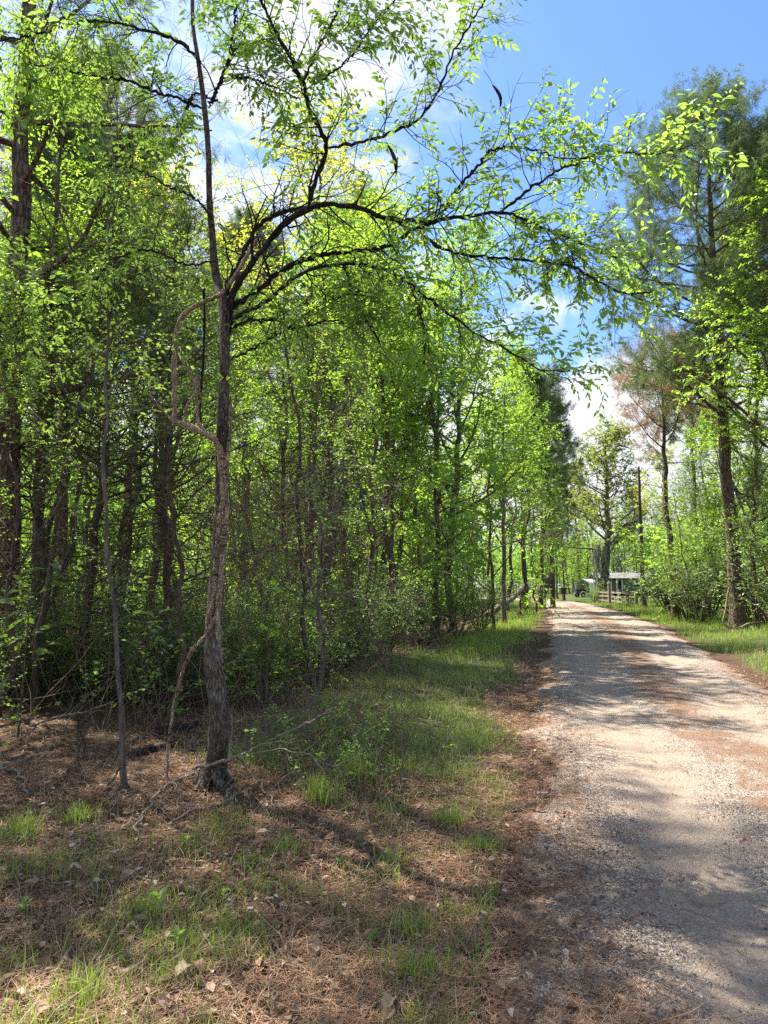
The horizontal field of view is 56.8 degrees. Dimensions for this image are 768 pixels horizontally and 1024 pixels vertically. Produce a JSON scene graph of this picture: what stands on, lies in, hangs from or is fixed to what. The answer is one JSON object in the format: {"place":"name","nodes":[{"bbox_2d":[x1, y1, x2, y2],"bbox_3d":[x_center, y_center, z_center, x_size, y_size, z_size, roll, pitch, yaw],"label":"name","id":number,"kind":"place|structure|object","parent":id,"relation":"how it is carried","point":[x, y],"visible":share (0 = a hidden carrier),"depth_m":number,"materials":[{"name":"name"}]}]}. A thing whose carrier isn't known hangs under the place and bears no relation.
{"place":"outdoors","nodes":[
{"label":"outdoors","id":0,"kind":"place"},
{"bbox_2d":[0,587,767,1023],"bbox_3d":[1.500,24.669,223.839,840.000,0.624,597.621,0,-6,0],"label":"ground","id":1,"kind":"structure","parent":0,"point":[96,745],"depth_m":4.70,"materials":[{"name":"soil"}]},
{"bbox_2d":[0,30,41,293],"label":"slender tree","id":2,"kind":"object","parent":1,"relation":"on","point":[15,197],"visible":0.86,"depth_m":7.81,"materials":[{"name":"green plant"}]},
{"bbox_2d":[0,799,63,842],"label":"grass tuft","id":3,"kind":"object","parent":1,"relation":"on","point":[15,827],"visible":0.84,"depth_m":4.24,"materials":[{"name":"plant"}]},
{"bbox_2d":[0,576,78,698],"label":"shrub","id":4,"kind":"object","parent":1,"relation":"on","point":[4,629],"visible":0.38,"depth_m":9.32,"materials":[{"name":"green plant"}]},
{"bbox_2d":[0,563,79,738],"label":"leafy sapling","id":5,"kind":"object","parent":1,"relation":"on","point":[39,650],"visible":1,"depth_m":7.10,"materials":[{"name":"green plant"}]},
{"bbox_2d":[0,264,81,717],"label":"understory tree","id":6,"kind":"object","parent":1,"relation":"on","point":[16,495],"visible":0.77,"depth_m":8.78,"materials":[{"name":"green plant"}]},
{"bbox_2d":[0,609,81,703],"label":"shrub","id":7,"kind":"object","parent":1,"relation":"on","point":[16,676],"visible":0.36,"depth_m":9.41,"materials":[{"name":"green plant"}]},
{"bbox_2d":[0,553,127,677],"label":"shrub","id":8,"kind":"object","parent":1,"relation":"on","point":[32,593],"visible":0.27,"depth_m":10.35,"materials":[{"name":"green plant"}]},
{"bbox_2d":[0,191,129,683],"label":"slender tree","id":9,"kind":"object","parent":1,"relation":"on","point":[49,527],"visible":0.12,"depth_m":12.27,"materials":[{"name":"green plant"}]},
{"bbox_2d":[0,583,131,705],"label":"shrub","id":10,"kind":"object","parent":1,"relation":"on","point":[46,699],"visible":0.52,"depth_m":9.49,"materials":[{"name":"green plant"}]},
{"bbox_2d":[25,947,125,1011],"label":"grass tuft","id":11,"kind":"object","parent":1,"relation":"on","point":[75,989],"visible":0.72,"depth_m":2.54,"materials":[{"name":"plant"}]},
{"bbox_2d":[0,21,154,634],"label":"pine tree","id":12,"kind":"object","parent":1,"relation":"on","point":[129,135],"visible":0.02,"depth_m":22.41,"materials":[{"name":"green plant"}]},
{"bbox_2d":[0,90,155,603],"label":"pine tree","id":13,"kind":"object","parent":1,"relation":"on","point":[69,135],"visible":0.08,"depth_m":19.22,"materials":[{"name":"green plant"}]},
{"bbox_2d":[0,178,163,662],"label":"cedar tree","id":14,"kind":"object","parent":1,"relation":"on","point":[37,461],"visible":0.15,"depth_m":12.37,"materials":[{"name":"green plant"}]},
{"bbox_2d":[0,19,172,691],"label":"slender tree","id":15,"kind":"object","parent":1,"relation":"on","point":[30,97],"visible":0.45,"depth_m":11.55,"materials":[{"name":"green plant"}]},
{"bbox_2d":[23,159,152,666],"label":"slender tree","id":16,"kind":"object","parent":1,"relation":"on","point":[72,520],"visible":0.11,"depth_m":13.13,"materials":[{"name":"green plant"}]},
{"bbox_2d":[43,585,136,702],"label":"shrub","id":17,"kind":"object","parent":1,"relation":"on","point":[91,670],"visible":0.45,"depth_m":9.66,"materials":[{"name":"green plant"}]},
{"bbox_2d":[0,0,202,786],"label":"understory tree","id":18,"kind":"object","parent":1,"relation":"on","point":[122,748],"visible":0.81,"depth_m":5.76,"materials":[{"name":"green plant"}]},
{"bbox_2d":[0,154,232,696],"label":"cedar tree","id":19,"kind":"object","parent":1,"relation":"on","point":[92,538],"visible":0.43,"depth_m":10.53,"materials":[{"name":"green plant"}]},
{"bbox_2d":[34,565,204,693],"bbox_3d":[-3.883,1.741,10.514,2.876,2.012,2.033,1,-6,-14],"label":"shrub","id":20,"kind":"object","parent":1,"relation":"on","point":[126,624],"visible":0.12,"depth_m":10.41,"materials":[{"name":"green plant"}]},
{"bbox_2d":[41,95,209,600],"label":"pine tree","id":21,"kind":"object","parent":1,"relation":"on","point":[151,133],"visible":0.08,"depth_m":23.30,"materials":[{"name":"green plant"}]},
{"bbox_2d":[22,288,241,691],"bbox_3d":[-3.831,-0.471,10.824,2.686,6.685,3.265,-1,-6,11],"label":"understory tree","id":22,"kind":"object","parent":1,"relation":"on","point":[121,528],"visible":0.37,"depth_m":10.57,"materials":[{"name":"green plant"}]},
{"bbox_2d":[68,587,199,704],"bbox_3d":[-3.134,1.756,9.161,1.597,1.581,2.260,0,-6,-2],"label":"shrub","id":23,"kind":"object","parent":1,"relation":"on","point":[136,664],"visible":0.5,"depth_m":9.03,"materials":[{"name":"green plant"}]},
{"bbox_2d":[0,4,279,711],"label":"bare tree","id":24,"kind":"object","parent":1,"relation":"on","point":[36,686],"visible":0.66,"depth_m":9.20,"materials":[{"name":"brown plant"}]},
{"bbox_2d":[56,159,230,643],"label":"broadleaf tree","id":25,"kind":"object","parent":1,"relation":"on","point":[150,412],"visible":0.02,"depth_m":20.80,"materials":[{"name":"green plant"}]},
{"bbox_2d":[98,576,190,730],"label":"leafy sapling","id":26,"kind":"object","parent":1,"relation":"on","point":[136,612],"visible":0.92,"depth_m":7.47,"materials":[{"name":"green plant"}]},
{"bbox_2d":[100,886,197,924],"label":"grass tuft","id":27,"kind":"object","parent":1,"relation":"on","point":[143,903],"visible":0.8,"depth_m":3.32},
{"bbox_2d":[0,0,298,695],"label":"pine tree","id":28,"kind":"object","parent":1,"relation":"on","point":[22,192],"visible":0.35,"depth_m":10.95,"materials":[{"name":"green plant"}]},
{"bbox_2d":[0,166,323,702],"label":"cedar tree","id":29,"kind":"object","parent":1,"relation":"on","point":[166,558],"visible":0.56,"depth_m":10.14,"materials":[{"name":"green plant"}]},
{"bbox_2d":[88,597,247,707],"bbox_3d":[-2.655,1.804,9.098,1.452,1.437,2.054,-6,-8,43],"label":"shrub","id":30,"kind":"object","parent":1,"relation":"on","point":[163,671],"visible":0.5,"depth_m":8.78,"materials":[{"name":"green plant"}]},
{"bbox_2d":[30,200,308,717],"bbox_3d":[-2.388,-0.633,8.494,2.895,6.305,2.933,-3,-7,29],"label":"understory tree","id":31,"kind":"object","parent":1,"relation":"on","point":[167,480],"visible":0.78,"depth_m":8.31,"materials":[{"name":"green plant"}]},
{"bbox_2d":[72,135,270,618],"bbox_3d":[-5.819,-3.209,18.371,5.419,13.721,5.257,2,-6,-20],"label":"broadleaf tree","id":32,"kind":"object","parent":1,"relation":"on","point":[196,368],"visible":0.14,"depth_m":18.33,"materials":[{"name":"green plant"}]},
{"bbox_2d":[112,597,269,707],"bbox_3d":[-2.377,1.767,8.930,2.054,1.437,1.452,-1,-6,8],"label":"shrub","id":33,"kind":"object","parent":1,"relation":"on","point":[199,705],"visible":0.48,"depth_m":8.83,"materials":[{"name":"green plant"}]},
{"bbox_2d":[119,204,266,640],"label":"slender tree","id":34,"kind":"object","parent":1,"relation":"on","point":[199,330],"visible":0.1,"depth_m":20.00,"materials":[{"name":"green plant"}]},
{"bbox_2d":[154,318,303,623],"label":"broadleaf sapling","id":35,"kind":"object","parent":1,"relation":"on","point":[241,480],"visible":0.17,"depth_m":25.43,"materials":[{"name":"green plant"}]},
{"bbox_2d":[158,198,317,609],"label":"pine tree","id":36,"kind":"object","parent":1,"relation":"on","point":[239,214],"visible":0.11,"depth_m":29.46,"materials":[{"name":"green plant"}]},
{"bbox_2d":[178,254,350,624],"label":"slender tree","id":37,"kind":"object","parent":1,"relation":"on","point":[252,431],"visible":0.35,"depth_m":12.59,"materials":[{"name":"green plant"}]},
{"bbox_2d":[201,570,330,700],"bbox_3d":[-1.584,1.671,9.517,1.763,1.804,1.599,1,-6,-10],"label":"shrub","id":38,"kind":"object","parent":1,"relation":"on","point":[273,650],"visible":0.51,"depth_m":9.44,"materials":[{"name":"green plant"}]},
{"bbox_2d":[84,119,448,699],"bbox_3d":[-1.810,-1.706,10.315,4.643,8.817,5.278,4,-7,-37],"label":"bare tree","id":39,"kind":"object","parent":1,"relation":"on","point":[303,632],"visible":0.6,"depth_m":9.96,"materials":[{"name":"brown plant"}]},
{"bbox_2d":[191,693,350,791],"bbox_3d":[-0.800,1.709,5.305,1.228,0.754,0.662,3,-7,-27],"label":"fallen branch","id":40,"kind":"object","parent":1,"relation":"on","point":[205,766],"visible":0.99,"depth_m":5.31,"materials":[{"name":"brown wood"}]},
{"bbox_2d":[0,427,552,822],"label":"undergrowth","id":41,"kind":"object","parent":1,"relation":"on","point":[248,504],"visible":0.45,"depth_m":10.21,"materials":[{"name":"green plant"}]},
{"bbox_2d":[204,301,375,656],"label":"cedar tree","id":42,"kind":"object","parent":1,"relation":"on","point":[282,461],"visible":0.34,"depth_m":14.03,"materials":[{"name":"green plant"}]},
{"bbox_2d":[185,69,435,643],"bbox_3d":[-1.777,-3.766,17.132,5.534,14.443,5.705,-2,-6,19],"label":"broadleaf tree","id":43,"kind":"object","parent":1,"relation":"on","point":[342,161],"visible":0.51,"depth_m":17.29,"materials":[{"name":"green plant"}]},
{"bbox_2d":[253,579,381,687],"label":"shrub","id":44,"kind":"object","parent":1,"relation":"on","point":[330,652],"visible":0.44,"depth_m":10.71,"materials":[{"name":"green plant"}]},
{"bbox_2d":[245,198,394,664],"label":"slender tree","id":45,"kind":"object","parent":1,"relation":"on","point":[335,399],"visible":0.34,"depth_m":13.66,"materials":[{"name":"green plant"}]},
{"bbox_2d":[290,764,353,807],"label":"grass tuft","id":46,"kind":"object","parent":1,"relation":"on","point":[326,796],"visible":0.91,"depth_m":4.97,"materials":[{"name":"plant"}]},
{"bbox_2d":[225,294,433,707],"bbox_3d":[-0.747,-0.159,9.120,2.509,5.478,2.279,-3,-7,26],"label":"understory tree","id":47,"kind":"object","parent":1,"relation":"on","point":[320,527],"visible":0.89,"depth_m":8.98,"materials":[{"name":"green plant"}]},
{"bbox_2d":[246,345,413,644],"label":"cedar tree","id":48,"kind":"object","parent":1,"relation":"on","point":[352,478],"visible":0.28,"depth_m":15.57,"materials":[{"name":"green plant"}]},
{"bbox_2d":[235,169,429,675],"bbox_3d":[-0.830,-1.510,13.051,3.583,9.135,3.832,7,0,37],"label":"slender tree","id":49,"kind":"object","parent":1,"relation":"on","point":[359,245],"visible":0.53,"depth_m":12.50,"materials":[{"name":"green plant"}]},
{"bbox_2d":[275,184,391,648],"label":"slender tree","id":50,"kind":"object","parent":1,"relation":"on","point":[316,299],"visible":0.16,"depth_m":15.36,"materials":[{"name":"green plant"}]},
{"bbox_2d":[265,197,424,591],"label":"broadleaf tree","id":51,"kind":"object","parent":1,"relation":"on","point":[337,391],"visible":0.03,"depth_m":22.31,"materials":[{"name":"green plant"}]},
{"bbox_2d":[299,559,406,671],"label":"shrub","id":52,"kind":"object","parent":1,"relation":"on","point":[365,639],"visible":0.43,"depth_m":13.09,"materials":[{"name":"green plant"}]},
{"bbox_2d":[239,193,484,650],"bbox_3d":[-0.229,-2.164,17.439,5.498,11.345,5.354,3,-7,-30],"label":"broadleaf sapling","id":53,"kind":"object","parent":1,"relation":"on","point":[419,489],"visible":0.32,"depth_m":17.14,"materials":[{"name":"green plant"}]},
{"bbox_2d":[314,268,420,596],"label":"slender tree","id":54,"kind":"object","parent":1,"relation":"on","point":[387,399],"visible":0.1,"depth_m":19.17,"materials":[{"name":"green plant"}]},
{"bbox_2d":[0,0,755,793],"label":"elm tree","id":55,"kind":"object","parent":1,"relation":"on","point":[270,38],"visible":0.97,"depth_m":5.45,"materials":[{"name":"green plant"}]},
{"bbox_2d":[166,399,232,780],"bbox_3d":[-1.440,0.584,5.506,0.523,3.016,0.206,-1,-6,10],"label":"woody vine","id":56,"kind":"object","parent":55,"relation":"attached to","point":[224,505],"visible":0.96,"depth_m":5.46,"materials":[{"name":"brown plant"}]},
{"bbox_2d":[148,233,260,434],"bbox_3d":[-1.457,-1.418,5.698,0.883,1.790,0.168,0,-6,0],"label":"woody vine","id":57,"kind":"object","parent":55,"relation":"attached to","point":[181,318],"visible":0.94,"depth_m":5.68,"materials":[{"name":"brown plant"}]},
{"bbox_2d":[295,352,470,637],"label":"broadleaf sapling","id":58,"kind":"object","parent":1,"relation":"on","point":[389,469],"visible":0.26,"depth_m":21.02,"materials":[{"name":"green plant"}]},
{"bbox_2d":[0,542,767,804],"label":"undergrowth","id":59,"kind":"object","parent":1,"relation":"on","point":[361,732],"visible":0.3,"depth_m":8.39,"materials":[{"name":"green plant"}]},
{"bbox_2d":[0,653,767,1023],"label":"pine straw","id":60,"kind":"object","parent":1,"relation":"on","point":[330,1017],"visible":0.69,"depth_m":3.31,"materials":[{"name":"plant"}]},
{"bbox_2d":[0,657,767,1023],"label":"fallen leaves","id":61,"kind":"object","parent":1,"relation":"on","point":[282,1019],"depth_m":3.43,"materials":[{"name":"plant"}]},
{"bbox_2d":[332,556,451,653],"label":"shrub","id":62,"kind":"object","parent":1,"relation":"on","point":[403,617],"visible":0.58,"depth_m":15.96,"materials":[{"name":"green plant"}]},
{"bbox_2d":[20,383,767,618],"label":"distant woods","id":63,"kind":"object","parent":1,"relation":"on","point":[496,565],"visible":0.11,"depth_m":52.08,"materials":[{"name":"green plant"}]},
{"bbox_2d":[346,179,449,646],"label":"slender tree","id":64,"kind":"object","parent":1,"relation":"on","point":[387,543],"visible":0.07,"depth_m":18.71,"materials":[{"name":"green plant"}]},
{"bbox_2d":[344,264,456,645],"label":"slender tree","id":65,"kind":"object","parent":1,"relation":"on","point":[394,477],"visible":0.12,"depth_m":19.95,"materials":[{"name":"green plant"}]},
{"bbox_2d":[364,900,456,943],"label":"grass tuft","id":66,"kind":"object","parent":1,"relation":"on","point":[410,923],"visible":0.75,"depth_m":3.27,"materials":[{"name":"plant"}]},
{"bbox_2d":[339,295,505,637],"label":"broadleaf sapling","id":67,"kind":"object","parent":1,"relation":"on","point":[425,430],"visible":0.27,"depth_m":21.83,"materials":[{"name":"green plant"}]},
{"bbox_2d":[375,561,482,646],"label":"shrub","id":68,"kind":"object","parent":1,"relation":"on","point":[425,622],"visible":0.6,"depth_m":18.34,"materials":[{"name":"green plant"}]},
{"bbox_2d":[358,249,559,640],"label":"broadleaf sapling","id":69,"kind":"object","parent":1,"relation":"on","point":[494,517],"visible":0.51,"depth_m":21.30,"materials":[{"name":"green plant"}]},
{"bbox_2d":[412,543,505,640],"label":"shrub","id":70,"kind":"object","parent":1,"relation":"on","point":[452,602],"visible":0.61,"depth_m":20.74,"materials":[{"name":"green plant"}]},
{"bbox_2d":[394,189,560,633],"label":"broadleaf tree","id":71,"kind":"object","parent":1,"relation":"on","point":[459,269],"visible":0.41,"depth_m":23.84,"materials":[{"name":"green plant"}]},
{"bbox_2d":[442,565,522,632],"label":"shrub","id":72,"kind":"object","parent":1,"relation":"on","point":[491,599],"visible":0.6,"depth_m":25.02,"materials":[{"name":"green plant"}]},
{"bbox_2d":[420,327,577,626],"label":"broadleaf sapling","id":73,"kind":"object","parent":1,"relation":"on","point":[482,430],"visible":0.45,"depth_m":27.51,"materials":[{"name":"green plant"}]},
{"bbox_2d":[443,322,560,625],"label":"broadleaf tree","id":74,"kind":"object","parent":1,"relation":"on","point":[503,579],"visible":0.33,"depth_m":30.99,"materials":[{"name":"green plant"}]},
{"bbox_2d":[470,438,586,612],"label":"broadleaf sapling","id":75,"kind":"object","parent":1,"relation":"on","point":[553,523],"visible":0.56,"depth_m":41.84,"materials":[{"name":"green plant"}]},
{"bbox_2d":[491,346,571,612],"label":"pine tree","id":76,"kind":"object","parent":1,"relation":"on","point":[541,395],"visible":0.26,"depth_m":44.35,"materials":[{"name":"green plant"}]},
{"bbox_2d":[492,384,587,615],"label":"broadleaf tree","id":77,"kind":"object","parent":1,"relation":"on","point":[541,429],"visible":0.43,"depth_m":36.93,"materials":[{"name":"green plant"}]},
{"bbox_2d":[509,361,589,607],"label":"pine tree","id":78,"kind":"object","parent":1,"relation":"on","point":[560,407],"visible":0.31,"depth_m":50.14,"materials":[{"name":"green plant"}]},
{"bbox_2d":[536,411,673,601],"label":"broadleaf tree","id":79,"kind":"object","parent":1,"relation":"on","point":[615,435],"visible":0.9,"depth_m":69.86,"materials":[{"name":"green plant"}]},
{"bbox_2d":[626,440,697,602],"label":"broadleaf tree","id":80,"kind":"object","parent":1,"relation":"on","point":[648,491],"visible":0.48,"depth_m":52.47,"materials":[{"name":"green plant"}]},
{"bbox_2d":[563,61,767,629],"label":"pine tree","id":81,"kind":"object","parent":1,"relation":"on","point":[736,138],"visible":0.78,"depth_m":26.18,"materials":[{"name":"green plant"}]},
{"bbox_2d":[607,531,725,613],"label":"shrub","id":82,"kind":"object","parent":1,"relation":"on","point":[653,590],"visible":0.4,"depth_m":36.32,"materials":[{"name":"green plant"}]},
{"bbox_2d":[606,318,729,620],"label":"pine tree","id":83,"kind":"object","parent":1,"relation":"on","point":[674,609],"visible":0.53,"depth_m":32.43,"materials":[{"name":"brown plant"}]},
{"bbox_2d":[618,508,743,621],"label":"shrub","id":84,"kind":"object","parent":1,"relation":"on","point":[679,603],"visible":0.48,"depth_m":30.84,"materials":[{"name":"green plant"}]},
{"bbox_2d":[627,331,741,609],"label":"pine tree","id":85,"kind":"object","parent":1,"relation":"on","point":[673,436],"visible":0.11,"depth_m":44.81,"materials":[{"name":"green plant"}]},
{"bbox_2d":[609,483,760,612],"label":"shrub","id":86,"kind":"object","parent":1,"relation":"on","point":[652,530],"visible":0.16,"depth_m":40.24,"materials":[{"name":"green plant"}]},
{"bbox_2d":[648,469,727,623],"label":"understory tree","id":87,"kind":"object","parent":1,"relation":"on","point":[680,539],"visible":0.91,"depth_m":29.48,"materials":[{"name":"green plant"}]},
{"bbox_2d":[644,534,745,623],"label":"shrub","id":88,"kind":"object","parent":1,"relation":"on","point":[686,596],"visible":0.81,"depth_m":28.55,"materials":[{"name":"green plant"}]},
{"bbox_2d":[660,447,738,616],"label":"sapling","id":89,"kind":"object","parent":1,"relation":"on","point":[687,465],"visible":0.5,"depth_m":33.98,"materials":[{"name":"green plant"}]},
{"bbox_2d":[643,490,764,615],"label":"shrub","id":90,"kind":"object","parent":1,"relation":"on","point":[693,552],"visible":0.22,"depth_m":32.98,"materials":[{"name":"green plant"}]},
{"bbox_2d":[659,410,765,552],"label":"broadleaf tree","id":91,"kind":"object","parent":1,"relation":"on","point":[691,430],"visible":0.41,"depth_m":40.27,"materials":[{"name":"green plant"}]},
{"bbox_2d":[679,470,748,615],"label":"broadleaf sapling","id":92,"kind":"object","parent":1,"relation":"on","point":[714,497],"visible":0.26,"depth_m":33.20,"materials":[{"name":"green plant"}]},
{"bbox_2d":[668,517,767,626],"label":"shrub","id":93,"kind":"object","parent":1,"relation":"on","point":[726,588],"visible":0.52,"depth_m":28.00,"materials":[{"name":"green plant"}]},
{"bbox_2d":[670,159,767,449],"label":"broadleaf tree","id":94,"kind":"object","parent":1,"relation":"on","point":[753,365],"visible":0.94,"depth_m":23.70,"materials":[{"name":"green plant"}]},
{"bbox_2d":[670,105,767,358],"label":"tree","id":95,"kind":"object","parent":1,"relation":"on","point":[720,209],"visible":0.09,"depth_m":31.54,"materials":[{"name":"green plant"}]},
{"bbox_2d":[678,361,765,597],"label":"broadleaf tree","id":96,"kind":"object","parent":1,"relation":"on","point":[714,444],"visible":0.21,"depth_m":36.49,"materials":[{"name":"green plant"}]},
{"bbox_2d":[681,491,767,627],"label":"shrub","id":97,"kind":"object","parent":1,"relation":"on","point":[763,568],"visible":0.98,"depth_m":24.82,"materials":[{"name":"green plant"}]},
{"bbox_2d":[681,273,767,617],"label":"broadleaf tree","id":98,"kind":"object","parent":1,"relation":"on","point":[739,455],"visible":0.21,"depth_m":31.34,"materials":[{"name":"green plant"}]},
{"bbox_2d":[697,449,767,617],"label":"tree","id":99,"kind":"object","parent":1,"relation":"on","point":[758,489],"visible":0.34,"depth_m":30.05,"materials":[{"name":"green plant"}]},
{"bbox_2d":[727,406,767,628],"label":"understory tree","id":100,"kind":"object","parent":1,"relation":"on","point":[749,444],"visible":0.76,"depth_m":25.65,"materials":[{"name":"green plant"}]},
{"bbox_2d":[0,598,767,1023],"bbox_3d":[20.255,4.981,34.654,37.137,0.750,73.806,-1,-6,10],"label":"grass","id":101,"kind":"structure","parent":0,"point":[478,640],"depth_m":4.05,"materials":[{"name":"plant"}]},
{"bbox_2d":[0,0,767,586],"label":"sky","id":102,"kind":"structure","parent":0,"point":[637,46],"materials":[{"name":"blue"}]},
{"bbox_2d":[475,597,767,1023],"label":"gravel road","id":103,"kind":"structure","parent":0,"point":[586,638],"depth_m":4.83,"materials":[{"name":"gravel"}]},
{"bbox_2d":[587,573,655,595],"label":"house","id":104,"kind":"structure","parent":0,"point":[620,583],"depth_m":105.29,"materials":[{"name":"white"}]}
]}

